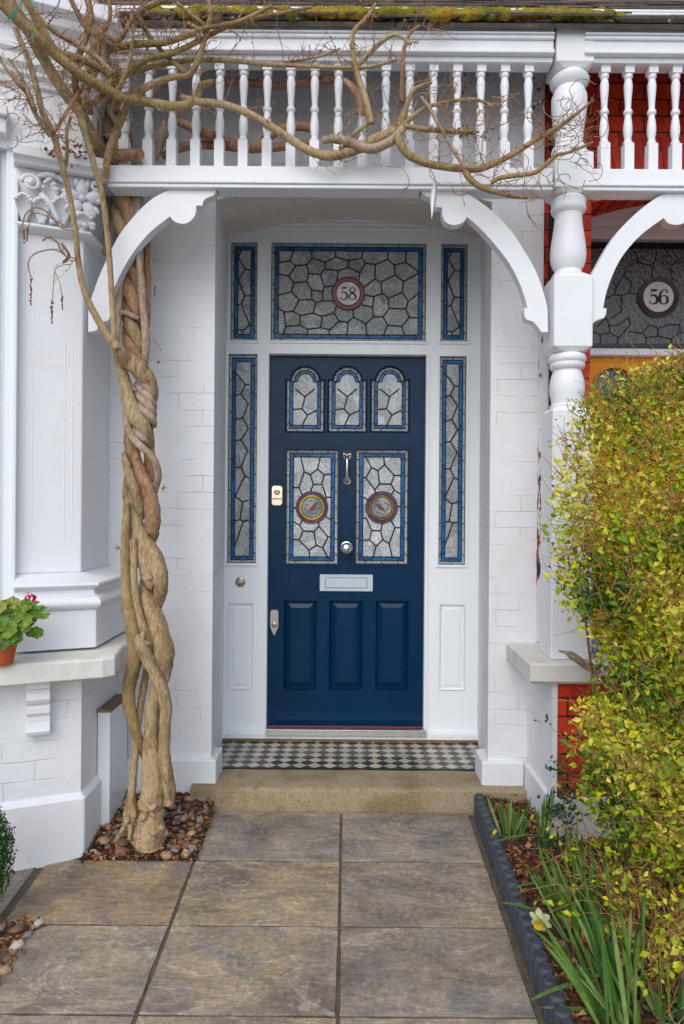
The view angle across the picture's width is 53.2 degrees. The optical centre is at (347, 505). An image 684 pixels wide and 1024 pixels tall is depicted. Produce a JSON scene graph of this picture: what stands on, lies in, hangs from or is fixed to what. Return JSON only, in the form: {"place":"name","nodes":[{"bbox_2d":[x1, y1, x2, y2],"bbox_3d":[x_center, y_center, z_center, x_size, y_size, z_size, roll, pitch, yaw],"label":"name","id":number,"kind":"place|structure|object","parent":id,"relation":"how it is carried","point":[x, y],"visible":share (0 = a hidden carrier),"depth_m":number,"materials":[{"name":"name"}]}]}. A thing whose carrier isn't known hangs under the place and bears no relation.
{"place":"outdoors","nodes":[
{"label":"outdoors","id":0,"kind":"place"},
{"bbox_2d":[0,812,537,1023],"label":"path","id":1,"kind":"structure","parent":0,"point":[439,962],"depth_m":2.29,"materials":[{"name":"stone"}]},
{"bbox_2d":[0,813,546,1023],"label":"path bedding","id":2,"kind":"object","parent":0,"point":[508,924],"depth_m":2.30,"materials":[{"name":"grey concrete"}]},
{"bbox_2d":[0,924,29,948],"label":"corner bed","id":3,"kind":"object","parent":2,"relation":"on","point":[2,934],"visible":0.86,"depth_m":2.27,"materials":[{"name":"soil"}]},
{"bbox_2d":[0,923,5,931],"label":"pebble","id":4,"kind":"object","parent":3,"relation":"on","point":[2,929],"visible":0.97,"depth_m":2.29,"materials":[{"name":"grey stone"}]},
{"bbox_2d":[0,964,11,974],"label":"pebble","id":5,"kind":"object","parent":3,"relation":"on","point":[5,969],"visible":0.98,"depth_m":2.10,"materials":[{"name":"beige stone"}]},
{"bbox_2d":[3,954,15,962],"bbox_3d":[-1.069,1.434,2.160,0.034,0.021,0.040,5,-11,22],"label":"pebble","id":6,"kind":"object","parent":3,"relation":"on","point":[7,957],"visible":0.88,"depth_m":2.15,"materials":[{"name":"brown stone"}]},
{"bbox_2d":[0,806,19,901],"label":"box bush","id":7,"kind":"object","parent":3,"relation":"on","point":[5,840],"visible":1,"depth_m":2.30,"materials":[{"name":"green plant"}]},
{"bbox_2d":[8,939,24,951],"bbox_3d":[-1.070,1.429,2.214,0.035,0.028,0.048,0,0,37],"label":"pebble","id":8,"kind":"object","parent":3,"relation":"on","point":[16,944],"visible":0.94,"depth_m":2.21,"materials":[{"name":"white stone"}]},
{"bbox_2d":[9,924,24,934],"bbox_3d":[-1.104,1.422,2.288,0.037,0.030,0.051,-4,-4,40],"label":"pebble","id":9,"kind":"object","parent":3,"relation":"on","point":[15,929],"visible":0.97,"depth_m":2.28,"materials":[{"name":"brown stone"}]},
{"bbox_2d":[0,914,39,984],"bbox_3d":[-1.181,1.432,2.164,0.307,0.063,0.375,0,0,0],"label":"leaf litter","id":10,"kind":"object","parent":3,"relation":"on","point":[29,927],"visible":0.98,"depth_m":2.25,"materials":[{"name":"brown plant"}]},
{"bbox_2d":[23,929,32,938],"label":"pebble","id":11,"kind":"object","parent":3,"relation":"on","point":[29,933],"visible":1,"depth_m":2.26,"materials":[{"name":"grey stone"}]},
{"bbox_2d":[34,918,44,928],"bbox_3d":[-1.048,1.421,2.321,0.035,0.026,0.034,0,0,-18],"label":"pebble","id":12,"kind":"object","parent":3,"relation":"on","point":[38,922],"visible":1,"depth_m":2.31,"materials":[{"name":"white stone"}]},
{"bbox_2d":[76,789,214,863],"bbox_3d":[-0.844,1.351,2.917,0.494,0.087,0.466,0,0,0],"label":"gravel bed","id":13,"kind":"object","parent":2,"relation":"on","point":[169,838],"visible":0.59,"depth_m":2.85,"materials":[{"name":"brown plant"}]},
{"bbox_2d":[96,836,109,844],"bbox_3d":[-0.997,1.369,2.784,0.056,0.031,0.052,0,0,-4],"label":"pebble","id":14,"kind":"object","parent":13,"relation":"on","point":[104,840],"visible":0.97,"depth_m":2.77,"materials":[{"name":"beige stone"}]},
{"bbox_2d":[102,823,111,829],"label":"pebble","id":15,"kind":"object","parent":13,"relation":"on","point":[108,826],"visible":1,"depth_m":2.86,"materials":[{"name":"beige stone"}]},
{"bbox_2d":[97,694,126,826],"bbox_3d":[-1.026,1.124,2.995,0.061,0.524,0.240,0,0,0],"label":"pipe box","id":16,"kind":"object","parent":13,"relation":"on","point":[112,752],"visible":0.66,"depth_m":2.92,"materials":[{"name":"white paint"}]},
{"bbox_2d":[116,816,122,822],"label":"pebble","id":17,"kind":"object","parent":13,"relation":"on","point":[119,818],"visible":0.65,"depth_m":2.91,"materials":[{"name":"brown stone"}]},
{"bbox_2d":[114,838,129,846],"bbox_3d":[-0.912,1.372,2.767,0.066,0.038,0.050,-9,5,-22],"label":"pebble","id":18,"kind":"object","parent":13,"relation":"on","point":[123,842],"visible":0.75,"depth_m":2.76,"materials":[{"name":"brown stone"}]},
{"bbox_2d":[114,847,131,856],"bbox_3d":[-0.895,1.381,2.716,0.056,0.039,0.060,0,0,39],"label":"pebble","id":19,"kind":"object","parent":13,"relation":"on","point":[122,850],"visible":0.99,"depth_m":2.70,"materials":[{"name":"brown stone"}]},
{"bbox_2d":[160,850,172,859],"bbox_3d":[-0.716,1.383,2.701,0.055,0.034,0.064,10,-16,-14],"label":"pebble","id":20,"kind":"object","parent":13,"relation":"on","point":[166,855],"visible":1,"depth_m":2.68,"materials":[{"name":"beige stone"}]},
{"bbox_2d":[169,811,177,815],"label":"pebble","id":21,"kind":"object","parent":13,"relation":"on","point":[174,813],"visible":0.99,"depth_m":2.96,"materials":[{"name":"brown stone"}]},
{"bbox_2d":[170,847,178,853],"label":"pebble","id":22,"kind":"object","parent":13,"relation":"on","point":[173,849],"visible":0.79,"depth_m":2.73,"materials":[{"name":"grey stone"}]},
{"bbox_2d":[171,818,180,825],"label":"pebble","id":23,"kind":"object","parent":13,"relation":"on","point":[174,822],"visible":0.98,"depth_m":2.90,"materials":[{"name":"grey stone"}]},
{"bbox_2d":[176,832,186,839],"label":"pebble","id":24,"kind":"object","parent":13,"relation":"on","point":[182,835],"visible":0.91,"depth_m":2.81,"materials":[{"name":"brown stone"}]},
{"bbox_2d":[179,814,189,821],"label":"pebble","id":25,"kind":"object","parent":13,"relation":"on","point":[183,817],"visible":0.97,"depth_m":2.92,"materials":[{"name":"beige stone"}]},
{"bbox_2d":[181,849,191,857],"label":"pebble","id":26,"kind":"object","parent":13,"relation":"on","point":[184,854],"visible":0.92,"depth_m":2.70,"materials":[{"name":"beige stone"}]},
{"bbox_2d":[182,840,191,847],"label":"pebble","id":27,"kind":"object","parent":13,"relation":"on","point":[186,843],"visible":0.95,"depth_m":2.76,"materials":[{"name":"brown stone"}]},
{"bbox_2d":[183,802,191,809],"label":"pebble","id":28,"kind":"object","parent":13,"relation":"on","point":[186,805],"visible":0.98,"depth_m":3.00,"materials":[{"name":"brown stone"}]},
{"bbox_2d":[184,796,192,801],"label":"pebble","id":29,"kind":"object","parent":13,"relation":"on","point":[187,798],"visible":0.87,"depth_m":3.05,"materials":[{"name":"beige stone"}]},
{"bbox_2d":[187,830,196,836],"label":"pebble","id":30,"kind":"object","parent":13,"relation":"on","point":[191,833],"visible":1,"depth_m":2.83,"materials":[{"name":"beige stone"}]},
{"bbox_2d":[188,843,197,851],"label":"pebble","id":31,"kind":"object","parent":13,"relation":"on","point":[191,848],"visible":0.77,"depth_m":2.74,"materials":[{"name":"grey stone"}]},
{"bbox_2d":[196,815,203,822],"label":"pebble","id":32,"kind":"object","parent":13,"relation":"on","point":[198,818],"visible":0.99,"depth_m":2.92,"materials":[{"name":"grey stone"}]},
{"bbox_2d":[197,797,206,801],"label":"pebble","id":33,"kind":"object","parent":13,"relation":"on","point":[201,798],"visible":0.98,"depth_m":3.05,"materials":[{"name":"grey stone"}]},
{"bbox_2d":[201,808,209,813],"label":"pebble","id":34,"kind":"object","parent":13,"relation":"on","point":[204,811],"visible":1,"depth_m":2.98,"materials":[{"name":"brown stone"}]},
{"bbox_2d":[252,682,683,784],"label":"ground","id":35,"kind":"structure","parent":0,"point":[410,768],"depth_m":3.68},
{"bbox_2d":[0,0,145,872],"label":"bay window","id":36,"kind":"structure","parent":35,"relation":"on","point":[58,684],"depth_m":2.73,"materials":[{"name":"white paint"}]},
{"bbox_2d":[0,150,18,620],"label":"window frame","id":37,"kind":"structure","parent":36,"relation":"in","point":[9,183],"depth_m":2.70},
{"bbox_2d":[0,592,50,666],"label":"potted geranium","id":38,"kind":"object","parent":36,"relation":"on","point":[26,613],"visible":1,"depth_m":2.46,"materials":[{"name":"plant"}]},
{"bbox_2d":[88,190,218,334],"bbox_3d":[-0.800,-1.005,2.835,0.526,0.589,0.050,0,0,0],"label":"porch bracket","id":39,"kind":"object","parent":36,"relation":"attached to","point":[149,221],"visible":0.8,"depth_m":2.81,"materials":[{"name":"white wood"}]},
{"bbox_2d":[0,0,615,852],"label":"wisteria","id":40,"kind":"object","parent":36,"relation":"attached to","point":[150,644],"visible":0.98,"depth_m":2.70,"materials":[{"name":"beige plant"}]},
{"bbox_2d":[7,0,35,42],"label":"garden twine","id":41,"kind":"object","parent":40,"relation":"attached to","point":[15,12],"visible":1,"depth_m":2.36,"materials":[{"name":"teal fabric"}]},
{"bbox_2d":[107,0,548,792],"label":"white house","id":42,"kind":"structure","parent":35,"relation":"on","point":[189,312],"depth_m":3.14,"materials":[{"name":"paint"}]},
{"bbox_2d":[221,741,478,768],"bbox_3d":[0.005,1.269,3.508,1.530,0.001,0.424,0,0,0],"label":"tiled threshold","id":43,"kind":"object","parent":42,"relation":"attached to","point":[349,755],"visible":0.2,"depth_m":3.47,"materials":[{"name":"tile"}]},
{"bbox_2d":[222,219,480,742],"bbox_3d":[0.028,-0.114,3.704,1.382,2.874,0.132,0,0,0],"label":"door surround","id":44,"kind":"object","parent":42,"relation":"attached to","point":[359,288],"visible":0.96,"depth_m":3.70,"materials":[{"name":"white gloss paint"},{"name":"hammered glass"},{"name":"rope glass"}]},
{"bbox_2d":[235,577,244,586],"bbox_3d":[-0.578,0.415,3.694,0.054,0.054,0.012,0,0,0],"label":"door bell","id":45,"kind":"object","parent":44,"relation":"attached to","point":[239,581],"depth_m":3.69,"materials":[{"name":"silver metal"}]},
{"bbox_2d":[267,356,424,728],"bbox_3d":[-0.003,0.202,3.727,0.852,2.041,0.120,0,0,0],"label":"front door","id":46,"kind":"structure","parent":44,"relation":"attached to","point":[346,539],"depth_m":3.74,"materials":[{"name":"blue paint"}]},
{"bbox_2d":[267,356,424,726],"bbox_3d":[-0.003,0.202,3.764,0.852,2.041,0.045,0,0,0],"label":"door leaf","id":47,"kind":"structure","parent":46,"relation":"in","point":[368,706],"depth_m":3.74,"materials":[{"name":"blue paint"}]},
{"bbox_2d":[99,0,683,28],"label":"porch roof","id":48,"kind":"structure","parent":42,"relation":"attached to","point":[639,4],"depth_m":2.77,"materials":[{"name":"white painted wood"}]},
{"bbox_2d":[108,5,554,198],"bbox_3d":[-0.066,-1.665,2.830,1.820,0.744,0.120,0,0,0],"label":"porch balustrade","id":49,"kind":"object","parent":48,"relation":"attached to","point":[505,52],"visible":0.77,"depth_m":2.79,"materials":[{"name":"white wood"}]},
{"bbox_2d":[430,181,436,218],"bbox_3d":[0.344,-1.221,2.735,0.032,0.163,0.014,0,0,-44],"label":"plastic strip","id":50,"kind":"object","parent":49,"relation":"hanging from","point":[433,195],"visible":0.9,"depth_m":2.74,"materials":[{"name":"white plastic"}]},
{"bbox_2d":[477,132,482,164],"bbox_3d":[0.530,-1.412,2.735,0.033,0.174,0.014,0,0,-43],"label":"baluster","id":51,"kind":"object","parent":49,"relation":"attached to","point":[480,144],"visible":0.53,"depth_m":2.74,"materials":[{"name":"white wood"}]},
{"bbox_2d":[137,3,625,22],"bbox_3d":[0.137,-2.013,2.786,1.976,0.155,0.172,0,0,0],"label":"moss","id":52,"kind":"object","parent":48,"relation":"on","point":[444,14],"visible":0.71,"depth_m":2.74,"materials":[{"name":"green plant"}]},
{"bbox_2d":[190,769,526,814],"bbox_3d":[0.100,1.353,3.181,1.610,0.162,0.244,0,0,0],"label":"stone step","id":53,"kind":"object","parent":35,"relation":"on","point":[343,791],"visible":0.72,"depth_m":3.06,"materials":[{"name":"beige stone"}]},
{"bbox_2d":[222,767,474,770],"bbox_3d":[0.004,1.347,3.290,1.530,0.154,0.010,0,0,0],"label":"threshold edge","id":54,"kind":"object","parent":53,"relation":"attached to","point":[348,769],"visible":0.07,"depth_m":3.29,"materials":[{"name":"black"}]},
{"bbox_2d":[474,793,574,1023],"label":"path edging","id":55,"kind":"object","parent":35,"relation":"on","point":[540,967],"visible":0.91,"depth_m":2.24,"materials":[{"name":"grey stone"}]},
{"bbox_2d":[506,642,644,839],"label":"porch pier","id":56,"kind":"structure","parent":35,"relation":"on","point":[543,673],"depth_m":2.76,"materials":[{"name":"white paint"}]},
{"bbox_2d":[540,19,593,659],"bbox_3d":[0.924,-0.698,2.865,0.165,2.654,0.165,0,0,0],"label":"porch post","id":57,"kind":"object","parent":56,"relation":"on","point":[568,336],"visible":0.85,"depth_m":2.79,"materials":[{"name":"white wood"}]},
{"bbox_2d":[419,192,547,334],"bbox_3d":[0.564,-1.001,2.835,0.530,0.574,0.050,0,0,0],"label":"porch bracket","id":58,"kind":"object","parent":57,"relation":"attached to","point":[490,228],"visible":0.95,"depth_m":2.81,"materials":[{"name":"white wood"}]},
{"bbox_2d":[583,9,683,199],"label":"porch balustrade","id":59,"kind":"object","parent":57,"relation":"attached to","point":[651,54],"visible":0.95,"depth_m":2.80,"materials":[{"name":"white wood"}]},
{"bbox_2d":[590,194,683,322],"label":"porch bracket","id":60,"kind":"object","parent":57,"relation":"attached to","point":[665,211],"visible":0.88,"depth_m":2.81,"materials":[{"name":"white wood"}]},
{"bbox_2d":[558,650,600,675],"bbox_3d":[0.896,0.610,2.633,0.156,0.094,0.032,0,0,11],"label":"cut branch","id":61,"kind":"object","parent":56,"relation":"on","point":[576,658],"visible":0.91,"depth_m":2.62,"materials":[{"name":"brown plant"}]},
{"bbox_2d":[591,638,605,652],"bbox_3d":[1.055,0.599,2.930,0.110,0.066,0.110,0,0,0],"label":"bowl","id":62,"kind":"object","parent":56,"relation":"on","point":[593,649],"visible":0.27,"depth_m":2.89,"materials":[{"name":"blue"}]},
{"bbox_2d":[543,73,683,409],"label":"red brick house","id":63,"kind":"structure","parent":35,"relation":"on","point":[639,108],"depth_m":3.14,"materials":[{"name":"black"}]},
{"bbox_2d":[590,204,683,730],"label":"neighbour door","id":64,"kind":"structure","parent":63,"relation":"attached to","point":[644,302],"depth_m":3.72,"materials":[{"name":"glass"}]},
{"bbox_2d":[590,357,683,730],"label":"door leaf","id":65,"kind":"structure","parent":64,"relation":"in","point":[597,364],"depth_m":3.73,"materials":[{"name":"paint"}]},
{"bbox_2d":[485,792,683,1023],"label":"garden bed","id":66,"kind":"object","parent":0,"point":[647,1014],"visible":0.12,"depth_m":2.42,"materials":[{"name":"plant"}]},
{"bbox_2d":[486,794,530,840],"bbox_3d":[0.655,1.254,2.730,0.175,0.202,0.119,0,0,0],"label":"daffodil plant","id":67,"kind":"object","parent":66,"relation":"on","point":[504,819],"visible":0.93,"depth_m":2.75,"materials":[{"name":"green plant"}]},
{"bbox_2d":[535,786,554,846],"bbox_3d":[0.757,1.230,2.678,0.141,0.255,0.057,0,0,-37],"label":"daffodil plant","id":68,"kind":"object","parent":66,"relation":"on","point":[541,831],"visible":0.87,"depth_m":2.70,"materials":[{"name":"green plant"}]},
{"bbox_2d":[492,814,634,943],"bbox_3d":[0.739,1.249,2.395,0.363,0.301,0.544,0,0,0],"label":"daffodil plant","id":69,"kind":"object","parent":66,"relation":"on","point":[567,895],"visible":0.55,"depth_m":2.24,"materials":[{"name":"green plant"}]},
{"bbox_2d":[489,834,646,1023],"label":"daffodil plant","id":70,"kind":"object","parent":66,"relation":"on","point":[617,998],"visible":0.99,"depth_m":1.88,"materials":[{"name":"green plant"}]},
{"bbox_2d":[556,827,582,869],"bbox_3d":[0.840,1.286,2.566,0.070,0.164,0.101,0,0,-20],"label":"daffodil plant","id":71,"kind":"object","parent":66,"relation":"on","point":[567,841],"visible":0.48,"depth_m":2.57,"materials":[{"name":"green plant"}]},
{"bbox_2d":[518,335,683,1003],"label":"privet hedge","id":72,"kind":"object","parent":66,"relation":"on","point":[663,672],"visible":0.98,"depth_m":2.12,"materials":[{"name":"green plant"}]},
{"bbox_2d":[523,714,683,1023],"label":"ivy","id":73,"kind":"object","parent":66,"relation":"on","point":[558,810],"visible":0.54,"depth_m":2.69,"materials":[{"name":"green plant"}]},
{"bbox_2d":[528,812,683,1023],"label":"fallen leaves","id":74,"kind":"object","parent":66,"relation":"on","point":[622,961],"depth_m":2.10,"materials":[{"name":"plant"}]},
{"bbox_2d":[637,955,683,1023],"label":"daffodil plant","id":75,"kind":"object","parent":66,"relation":"on","point":[657,1009],"visible":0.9,"depth_m":1.85,"materials":[{"name":"green plant"}]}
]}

